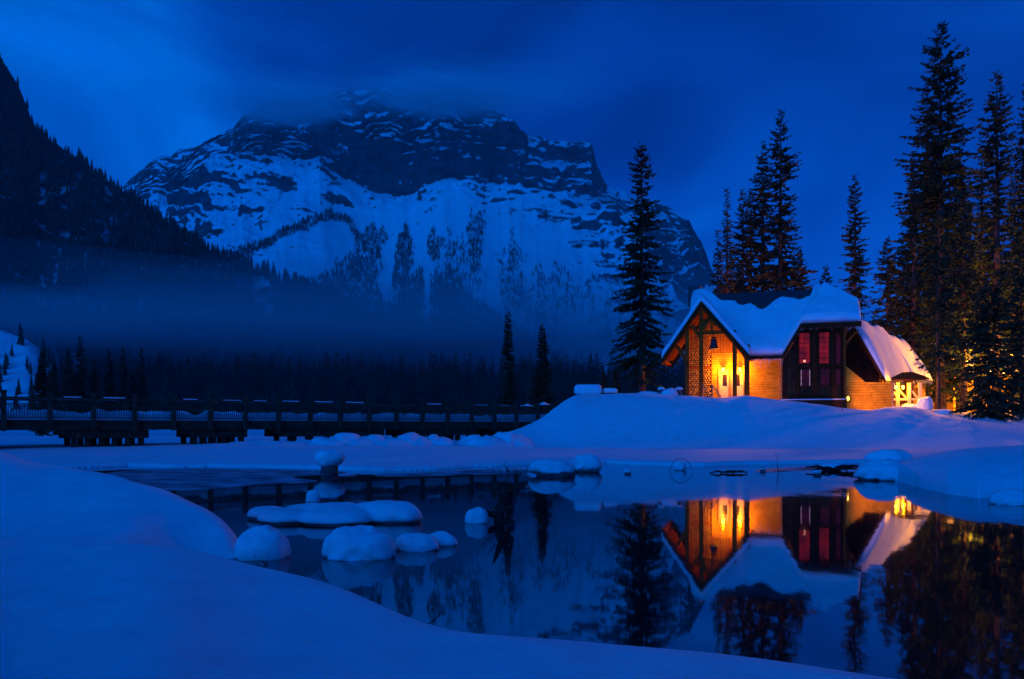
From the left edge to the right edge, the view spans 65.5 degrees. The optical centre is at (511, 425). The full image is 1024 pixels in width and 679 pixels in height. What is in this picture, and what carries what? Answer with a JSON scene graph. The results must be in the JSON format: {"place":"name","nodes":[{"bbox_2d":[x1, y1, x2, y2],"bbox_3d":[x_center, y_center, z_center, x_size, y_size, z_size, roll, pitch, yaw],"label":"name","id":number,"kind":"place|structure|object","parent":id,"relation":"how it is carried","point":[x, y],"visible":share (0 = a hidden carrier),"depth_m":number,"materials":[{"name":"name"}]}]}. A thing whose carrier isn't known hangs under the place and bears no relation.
{"place":"outdoors","nodes":[
{"label":"outdoors","id":0,"kind":"place"},
{"bbox_2d":[0,330,60,410],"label":"snow slope","id":1,"kind":"structure","parent":0,"point":[17,362],"depth_m":502.60,"materials":[{"name":"white snow"}]},
{"bbox_2d":[0,322,82,411],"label":"slope forest","id":2,"kind":"object","parent":1,"relation":"on","point":[20,341],"visible":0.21,"depth_m":494.39,"materials":[{"name":"green plant"}]},
{"bbox_2d":[0,58,386,397],"bbox_3d":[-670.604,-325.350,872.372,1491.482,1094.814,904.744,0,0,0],"label":"hill","id":3,"kind":"structure","parent":0,"point":[7,86],"depth_m":945.33,"materials":[{"name":"plant"}]},
{"bbox_2d":[0,54,501,409],"bbox_3d":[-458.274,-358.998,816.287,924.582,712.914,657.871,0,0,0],"label":"hill forest","id":4,"kind":"object","parent":3,"relation":"on","point":[348,326],"visible":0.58,"depth_m":855.89,"materials":[{"name":"plant"}]},
{"bbox_2d":[120,88,725,375],"bbox_3d":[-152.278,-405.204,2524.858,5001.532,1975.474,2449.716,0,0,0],"label":"mountain","id":5,"kind":"structure","parent":0,"point":[421,163],"depth_m":2777.83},
{"bbox_2d":[219,205,701,377],"bbox_3d":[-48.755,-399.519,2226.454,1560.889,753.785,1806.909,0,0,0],"label":"mountain forest","id":6,"kind":"object","parent":5,"relation":"on","point":[453,332],"visible":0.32,"depth_m":2069.30,"materials":[{"name":"green plant"}]},
{"bbox_2d":[0,393,1023,678],"bbox_3d":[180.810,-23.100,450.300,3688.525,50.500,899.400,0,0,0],"label":"snow ground","id":7,"kind":"structure","parent":0,"point":[102,575],"depth_m":9.33,"materials":[{"name":"white snow"}]},
{"bbox_2d":[28,350,53,435],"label":"spruce","id":8,"kind":"object","parent":7,"relation":"on","point":[42,386],"visible":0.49,"depth_m":94.79,"materials":[{"name":"green plant"}]},
{"bbox_2d":[48,363,62,434],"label":"spruce","id":9,"kind":"object","parent":7,"relation":"on","point":[55,390],"visible":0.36,"depth_m":119.95,"materials":[{"name":"green plant"}]},
{"bbox_2d":[59,349,75,411],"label":"spruce","id":10,"kind":"object","parent":7,"relation":"on","point":[67,372],"visible":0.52,"depth_m":129.84,"materials":[{"name":"green plant"}]},
{"bbox_2d":[71,335,90,412],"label":"spruce","id":11,"kind":"object","parent":7,"relation":"on","point":[79,390],"visible":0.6,"depth_m":131.84,"materials":[{"name":"green plant"}]},
{"bbox_2d":[87,359,102,408],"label":"spruce","id":12,"kind":"object","parent":7,"relation":"on","point":[94,380],"visible":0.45,"depth_m":134.86,"materials":[{"name":"green plant"}]},
{"bbox_2d":[100,349,116,411],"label":"spruce","id":13,"kind":"object","parent":7,"relation":"on","point":[109,390],"visible":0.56,"depth_m":137.83,"materials":[{"name":"green plant"}]},
{"bbox_2d":[113,346,131,410],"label":"spruce","id":14,"kind":"object","parent":7,"relation":"on","point":[123,380],"visible":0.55,"depth_m":137.81,"materials":[{"name":"green plant"}]},
{"bbox_2d":[135,348,149,411],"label":"spruce","id":15,"kind":"object","parent":7,"relation":"on","point":[141,373],"visible":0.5,"depth_m":141.94,"materials":[{"name":"green plant"}]},
{"bbox_2d":[0,390,554,446],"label":"footbridge","id":16,"kind":"object","parent":7,"relation":"on","point":[93,424],"visible":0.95,"depth_m":46.45,"materials":[{"name":"brown wood"}]},
{"bbox_2d":[65,348,684,415],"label":"shore forest","id":17,"kind":"object","parent":7,"relation":"on","point":[438,378],"visible":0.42,"depth_m":524.04,"materials":[{"name":"plant"}]},
{"bbox_2d":[497,311,519,414],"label":"spruce","id":18,"kind":"object","parent":7,"relation":"on","point":[511,396],"visible":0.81,"depth_m":72.87,"materials":[{"name":"green plant"}]},
{"bbox_2d":[525,324,558,413],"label":"spruce","id":19,"kind":"object","parent":7,"relation":"on","point":[540,380],"visible":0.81,"depth_m":73.83,"materials":[{"name":"green plant"}]},
{"bbox_2d":[574,384,601,394],"bbox_3d":[5.728,-2.350,60.001,2.094,1.553,1.032,0,0,0],"label":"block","id":20,"kind":"object","parent":7,"relation":"on","point":[579,389],"visible":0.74,"depth_m":59.53,"materials":[{"name":"white wood"}]},
{"bbox_2d":[598,371,608,393],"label":"spruce","id":21,"kind":"object","parent":7,"relation":"on","point":[603,381],"visible":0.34,"depth_m":109.78,"materials":[{"name":"green plant"}]},
{"bbox_2d":[603,388,617,393],"bbox_3d":[7.427,-2.255,60.309,1.095,1.178,1.085,0,0,0],"label":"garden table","id":22,"kind":"object","parent":7,"relation":"on","point":[610,390],"visible":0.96,"depth_m":59.81,"materials":[{"name":"wood"}]},
{"bbox_2d":[609,372,621,392],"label":"spruce","id":23,"kind":"object","parent":7,"relation":"on","point":[615,382],"visible":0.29,"depth_m":107.86,"materials":[{"name":"green plant"}]},
{"bbox_2d":[606,142,678,392],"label":"spruce","id":24,"kind":"object","parent":7,"relation":"on","point":[642,337],"visible":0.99,"depth_m":67.78,"materials":[{"name":"green plant"}]},
{"bbox_2d":[639,391,660,394],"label":"boulder","id":25,"kind":"object","parent":7,"relation":"on","point":[650,392],"visible":0.23,"depth_m":59.91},
{"bbox_2d":[657,387,664,393],"bbox_3d":[11.325,-2.416,60.501,0.562,1.061,0.560,0,0,0],"label":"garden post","id":26,"kind":"object","parent":7,"relation":"on","point":[660,389],"visible":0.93,"depth_m":60.29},
{"bbox_2d":[661,388,677,394],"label":"boulder","id":27,"kind":"object","parent":7,"relation":"on","point":[670,391],"visible":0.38,"depth_m":59.86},
{"bbox_2d":[676,387,682,394],"bbox_3d":[12.696,-2.413,60.499,0.552,1.057,0.558,0,0,0],"label":"garden post","id":28,"kind":"object","parent":7,"relation":"on","point":[679,390],"visible":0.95,"depth_m":60.28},
{"bbox_2d":[710,230,726,293],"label":"spruce","id":29,"kind":"object","parent":7,"relation":"on","point":[720,284],"visible":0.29,"depth_m":79.89,"materials":[{"name":"green plant"}]},
{"bbox_2d":[718,188,735,293],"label":"spruce","id":30,"kind":"object","parent":7,"relation":"on","point":[728,266],"visible":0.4,"depth_m":81.91,"materials":[{"name":"green plant"}]},
{"bbox_2d":[725,243,740,290],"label":"spruce","id":31,"kind":"object","parent":7,"relation":"on","point":[734,276],"visible":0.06,"depth_m":91.92,"materials":[{"name":"green plant"}]},
{"bbox_2d":[728,189,758,292],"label":"spruce","id":32,"kind":"object","parent":7,"relation":"on","point":[746,244],"visible":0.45,"depth_m":83.75,"materials":[{"name":"green plant"}]},
{"bbox_2d":[740,193,760,290],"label":"spruce","id":33,"kind":"object","parent":7,"relation":"on","point":[753,233],"visible":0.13,"depth_m":87.83,"materials":[{"name":"green plant"}]},
{"bbox_2d":[745,140,791,291],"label":"spruce","id":34,"kind":"object","parent":7,"relation":"on","point":[761,247],"visible":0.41,"depth_m":85.81,"materials":[{"name":"green plant"}]},
{"bbox_2d":[744,109,818,290],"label":"spruce","id":35,"kind":"object","parent":7,"relation":"on","point":[785,269],"visible":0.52,"depth_m":83.73,"materials":[{"name":"green plant"}]},
{"bbox_2d":[661,282,932,409],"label":"lodge","id":36,"kind":"structure","parent":7,"relation":"on","point":[807,346],"depth_m":63.86,"materials":[{"name":"brown wood"}]},
{"bbox_2d":[708,335,718,348],"bbox_3d":[16.165,-6.723,63.859,0.840,1.230,0.840,0,0,18],"label":"bell","id":37,"kind":"object","parent":36,"relation":"hanging from","point":[713,343],"visible":1,"depth_m":63.63,"materials":[{"name":"metal"}]},
{"bbox_2d":[718,368,729,397],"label":"door","id":38,"kind":"structure","parent":36,"relation":"in","point":[723,376],"depth_m":66.24,"materials":[{"name":"paint"}]},
{"bbox_2d":[730,368,743,396],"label":"door","id":39,"kind":"structure","parent":36,"relation":"in","point":[740,374],"depth_m":65.87,"materials":[{"name":"paint"}]},
{"bbox_2d":[799,332,810,363],"bbox_3d":[23.098,-6.104,62.879,0.900,2.521,0.190,0,0,18],"label":"window","id":40,"kind":"structure","parent":36,"relation":"in","point":[804,337],"depth_m":62.85,"materials":[{"name":"red glass"}]},
{"bbox_2d":[800,369,810,386],"bbox_3d":[23.163,-3.772,62.846,0.852,1.406,0.098,0,0,18],"label":"window","id":41,"kind":"structure","parent":36,"relation":"in","point":[805,374],"depth_m":62.84,"materials":[{"name":"purple glass"}]},
{"bbox_2d":[818,331,829,363],"bbox_3d":[24.462,-6.085,62.424,0.842,2.554,0.098,0,0,18],"label":"window","id":42,"kind":"structure","parent":36,"relation":"in","point":[823,337],"depth_m":62.44,"materials":[{"name":"red glass"}]},
{"bbox_2d":[820,368,830,385],"bbox_3d":[24.523,-3.820,62.404,0.795,1.346,0.098,0,0,18],"label":"window","id":43,"kind":"structure","parent":36,"relation":"in","point":[825,373],"depth_m":62.41,"materials":[{"name":"purple glass"}]},
{"bbox_2d":[835,333,840,363],"bbox_3d":[25.437,-5.999,62.107,0.464,2.440,0.098,0,0,18],"label":"window","id":44,"kind":"structure","parent":36,"relation":"in","point":[838,342],"depth_m":62.12,"materials":[{"name":"purple glass"}]},
{"bbox_2d":[835,368,840,385],"bbox_3d":[25.437,-3.799,62.107,0.464,1.340,0.098,0,0,18],"label":"window","id":45,"kind":"structure","parent":36,"relation":"in","point":[837,370],"depth_m":62.12,"materials":[{"name":"purple glass"}]},
{"bbox_2d":[891,372,928,405],"bbox_3d":[31.088,-2.167,63.221,2.541,4.435,3.500,0,0,8],"label":"side porch","id":46,"kind":"object","parent":36,"relation":"attached to","point":[906,394],"visible":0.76,"depth_m":61.98,"materials":[{"name":"paint"}]},
{"bbox_2d":[789,246,816,289],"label":"spruce","id":47,"kind":"object","parent":7,"relation":"on","point":[802,274],"visible":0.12,"depth_m":89.68,"materials":[{"name":"green plant"}]},
{"bbox_2d":[818,265,836,286],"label":"spruce","id":48,"kind":"object","parent":7,"relation":"on","point":[825,278],"visible":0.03,"depth_m":119.85,"materials":[{"name":"green plant"}]},
{"bbox_2d":[837,175,873,322],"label":"spruce","id":49,"kind":"object","parent":7,"relation":"on","point":[854,265],"visible":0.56,"depth_m":83.83,"materials":[{"name":"green plant"}]},
{"bbox_2d":[832,381,882,409],"bbox_3d":[25.431,-2.093,58.692,3.970,2.416,2.525,0,0,0],"label":"bare shrub","id":50,"kind":"object","parent":7,"relation":"on","point":[861,397],"visible":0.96,"depth_m":58.52,"materials":[{"name":"brown plant"}]},
{"bbox_2d":[869,236,906,338],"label":"spruce","id":51,"kind":"object","parent":7,"relation":"on","point":[888,291],"visible":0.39,"depth_m":81.76,"materials":[{"name":"green plant"}]},
{"bbox_2d":[864,449,912,459],"bbox_3d":[17.202,1.436,36.452,2.039,0.748,1.686,0,0,-32],"label":"boulder","id":52,"kind":"object","parent":7,"relation":"on","point":[897,454],"visible":0.56,"depth_m":35.83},
{"bbox_2d":[877,230,922,354],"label":"spruce","id":53,"kind":"object","parent":7,"relation":"on","point":[904,296],"visible":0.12,"depth_m":87.81,"materials":[{"name":"green plant"}]},
{"bbox_2d":[902,404,916,407],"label":"boulder","id":54,"kind":"object","parent":7,"relation":"on","point":[909,405],"visible":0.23,"depth_m":61.02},
{"bbox_2d":[891,151,935,397],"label":"spruce","id":55,"kind":"object","parent":7,"relation":"on","point":[912,339],"visible":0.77,"depth_m":75.86,"materials":[{"name":"green plant"}]},
{"bbox_2d":[916,396,932,410],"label":"boulder","id":56,"kind":"object","parent":7,"relation":"on","point":[925,403],"visible":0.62,"depth_m":60.38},
{"bbox_2d":[891,85,960,403],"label":"spruce","id":57,"kind":"object","parent":7,"relation":"on","point":[925,131],"visible":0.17,"depth_m":83.83,"materials":[{"name":"green plant"}]},
{"bbox_2d":[910,213,965,408],"bbox_3d":[32.982,-8.374,61.461,3.732,16.047,3.178,0,0,-17],"label":"spruce","id":58,"kind":"object","parent":7,"relation":"on","point":[939,305],"visible":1,"depth_m":61.38,"materials":[{"name":"green plant"}]},
{"bbox_2d":[884,20,994,408],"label":"spruce","id":59,"kind":"object","parent":7,"relation":"on","point":[944,165],"visible":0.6,"depth_m":77.60,"materials":[{"name":"green plant"}]},
{"bbox_2d":[861,195,1023,336],"bbox_3d":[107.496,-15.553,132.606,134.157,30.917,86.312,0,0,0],"label":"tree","id":60,"kind":"object","parent":7,"relation":"on","point":[954,274],"visible":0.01,"depth_m":101.63,"materials":[{"name":"green plant"}]},
{"bbox_2d":[931,409,953,414],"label":"boulder","id":61,"kind":"object","parent":7,"relation":"on","point":[942,411],"visible":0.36,"depth_m":60.77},
{"bbox_2d":[935,126,993,409],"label":"spruce","id":62,"kind":"object","parent":7,"relation":"on","point":[957,384],"visible":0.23,"depth_m":85.67,"materials":[{"name":"green plant"}]},
{"bbox_2d":[941,191,993,411],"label":"spruce","id":63,"kind":"object","parent":7,"relation":"on","point":[964,272],"visible":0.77,"depth_m":69.79,"materials":[{"name":"green plant"}]},
{"bbox_2d":[921,343,1018,411],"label":"cabin","id":64,"kind":"object","parent":7,"relation":"on","point":[950,406],"visible":0.01,"depth_m":91.27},
{"bbox_2d":[947,280,1023,420],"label":"spruce","id":65,"kind":"object","parent":7,"relation":"on","point":[998,406],"visible":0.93,"depth_m":59.56,"materials":[{"name":"green plant"}]},
{"bbox_2d":[970,133,1002,410],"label":"spruce","id":66,"kind":"object","parent":7,"relation":"on","point":[981,207],"visible":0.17,"depth_m":89.87,"materials":[{"name":"green plant"}]},
{"bbox_2d":[965,70,1023,396],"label":"spruce","id":67,"kind":"object","parent":7,"relation":"on","point":[995,188],"visible":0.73,"depth_m":71.78,"materials":[{"name":"green plant"}]},
{"bbox_2d":[991,257,1023,418],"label":"spruce","id":68,"kind":"object","parent":7,"relation":"on","point":[1017,327],"visible":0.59,"depth_m":60.99,"materials":[{"name":"green plant"}]},
{"bbox_2d":[992,170,1023,403],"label":"spruce","id":69,"kind":"object","parent":7,"relation":"on","point":[1010,211],"visible":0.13,"depth_m":91.94,"materials":[{"name":"green plant"}]},
{"bbox_2d":[1000,84,1023,387],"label":"spruce","id":70,"kind":"object","parent":7,"relation":"on","point":[1020,204],"visible":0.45,"depth_m":74.23,"materials":[{"name":"green plant"}]},
{"bbox_2d":[1008,153,1023,309],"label":"spruce","id":71,"kind":"object","parent":7,"relation":"on","point":[1021,209],"visible":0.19,"depth_m":78.97,"materials":[{"name":"green plant"}]},
{"bbox_2d":[0,0,1023,336],"label":"sky","id":72,"kind":"structure","parent":0,"point":[701,84],"materials":[{"name":"blue"}]},
{"bbox_2d":[73,463,1023,678],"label":"water","id":73,"kind":"structure","parent":0,"point":[844,570],"depth_m":9.74,"materials":[{"name":"blue liquid"}]},
{"bbox_2d":[105,468,345,489],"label":"ice","id":74,"kind":"structure","parent":73,"relation":"on","point":[189,479],"depth_m":25.13,"materials":[{"name":"ice"}]},
{"bbox_2d":[254,554,268,566],"bbox_3d":[-2.955,1.592,9.322,0.228,0.228,0.321,0,0,0],"label":"dead twig","id":75,"kind":"object","parent":73,"relation":"in","point":[265,563],"visible":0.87,"depth_m":9.40,"materials":[{"name":"brown wood"}]},
{"bbox_2d":[234,525,290,560],"bbox_3d":[-3.140,1.489,10.054,0.685,0.474,0.727,0,0,0],"label":"boulder","id":76,"kind":"object","parent":73,"relation":"in","point":[265,542],"visible":0.87,"depth_m":9.83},
{"bbox_2d":[306,489,319,500],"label":"boulder","id":77,"kind":"object","parent":73,"relation":"on","point":[313,495],"visible":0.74,"depth_m":17.38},
{"bbox_2d":[314,450,344,473],"bbox_3d":[-6.247,1.329,27.234,1.052,1.017,0.813,0,0,0],"label":"boulder","id":78,"kind":"object","parent":73,"relation":"in","point":[328,461],"visible":0.9,"depth_m":26.97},
{"bbox_2d":[247,500,421,526],"bbox_3d":[-3.186,1.522,13.826,3.106,0.446,1.873,0,0,28],"label":"rock bar","id":79,"kind":"object","parent":73,"relation":"in","point":[332,514],"visible":0.91,"depth_m":13.37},
{"bbox_2d":[322,525,395,560],"bbox_3d":[-1.925,1.486,10.032,0.920,0.456,0.683,0,0,0],"label":"boulder","id":80,"kind":"object","parent":73,"relation":"in","point":[355,543],"visible":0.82,"depth_m":9.78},
{"bbox_2d":[395,533,438,551],"bbox_3d":[-1.270,1.557,10.616,0.594,0.251,0.470,0,0,0],"label":"boulder","id":81,"kind":"object","parent":73,"relation":"on","point":[413,542],"visible":0.95,"depth_m":10.46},
{"bbox_2d":[431,531,457,546],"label":"boulder","id":82,"kind":"object","parent":73,"relation":"on","point":[445,539],"visible":0.61,"depth_m":10.89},
{"bbox_2d":[376,470,528,475],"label":"ice","id":83,"kind":"structure","parent":73,"relation":"on","point":[457,473],"depth_m":27.22,"materials":[{"name":"ice"}]},
{"bbox_2d":[490,462,531,471],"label":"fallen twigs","id":84,"kind":"object","parent":83,"relation":"on","point":[507,470],"visible":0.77,"depth_m":27.92,"materials":[{"name":"brown wood"}]},
{"bbox_2d":[465,507,487,523],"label":"boulder","id":85,"kind":"object","parent":73,"relation":"on","point":[477,515],"visible":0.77,"depth_m":13.39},
{"bbox_2d":[477,480,513,521],"bbox_3d":[-0.285,1.391,13.659,0.650,0.932,0.305,0,0,0],"label":"driftwood stump","id":86,"kind":"object","parent":73,"relation":"in","point":[498,514],"visible":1,"depth_m":13.64,"materials":[{"name":"black wood"}]},
{"bbox_2d":[528,459,574,476],"bbox_3d":[1.301,1.481,26.020,1.544,0.783,1.076,0,0,0],"label":"boulder","id":87,"kind":"object","parent":73,"relation":"in","point":[552,468],"visible":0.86,"depth_m":25.59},
{"bbox_2d":[573,454,601,471],"bbox_3d":[2.694,1.425,28.353,1.023,0.844,0.899,0,0,0],"label":"boulder","id":88,"kind":"object","parent":73,"relation":"in","point":[587,462],"visible":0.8,"depth_m":28.02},
{"bbox_2d":[623,469,630,473],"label":"boulder","id":89,"kind":"object","parent":73,"relation":"in","point":[626,471],"visible":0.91,"depth_m":27.00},
{"bbox_2d":[674,461,686,469],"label":"boulder","id":90,"kind":"object","parent":73,"relation":"in","point":[679,465],"visible":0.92,"depth_m":29.30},
{"bbox_2d":[710,470,747,472],"bbox_3d":[7.484,1.591,27.486,1.330,0.112,0.116,0,0,0],"label":"driftwood","id":91,"kind":"object","parent":73,"relation":"on","point":[734,471],"visible":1,"depth_m":27.47,"materials":[{"name":"brown wood"}]},
{"bbox_2d":[755,467,857,471],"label":"ice","id":92,"kind":"structure","parent":73,"relation":"on","point":[786,469],"depth_m":29.70,"materials":[{"name":"white ice"}]},
{"bbox_2d":[812,470,820,475],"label":"boulder","id":93,"kind":"object","parent":73,"relation":"in","point":[817,472],"visible":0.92,"depth_m":26.31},
{"bbox_2d":[821,462,838,467],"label":"boulder","id":94,"kind":"object","parent":73,"relation":"in","point":[831,464],"visible":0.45,"depth_m":29.32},
{"bbox_2d":[806,464,858,470],"bbox_3d":[11.764,1.530,29.002,2.023,0.249,0.457,0,0,0],"label":"driftwood pile","id":95,"kind":"object","parent":73,"relation":"on","point":[839,467],"visible":0.94,"depth_m":28.98,"materials":[{"name":"brown wood"}]},
{"bbox_2d":[853,459,902,480],"bbox_3d":[11.278,1.404,24.268,1.444,0.798,1.438,0,0,40],"label":"boulder","id":96,"kind":"object","parent":73,"relation":"in","point":[880,470],"visible":0.7,"depth_m":23.84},
{"bbox_2d":[988,488,1023,505],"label":"boulder","id":97,"kind":"object","parent":73,"relation":"in","point":[1012,496],"visible":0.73,"depth_m":16.56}
]}

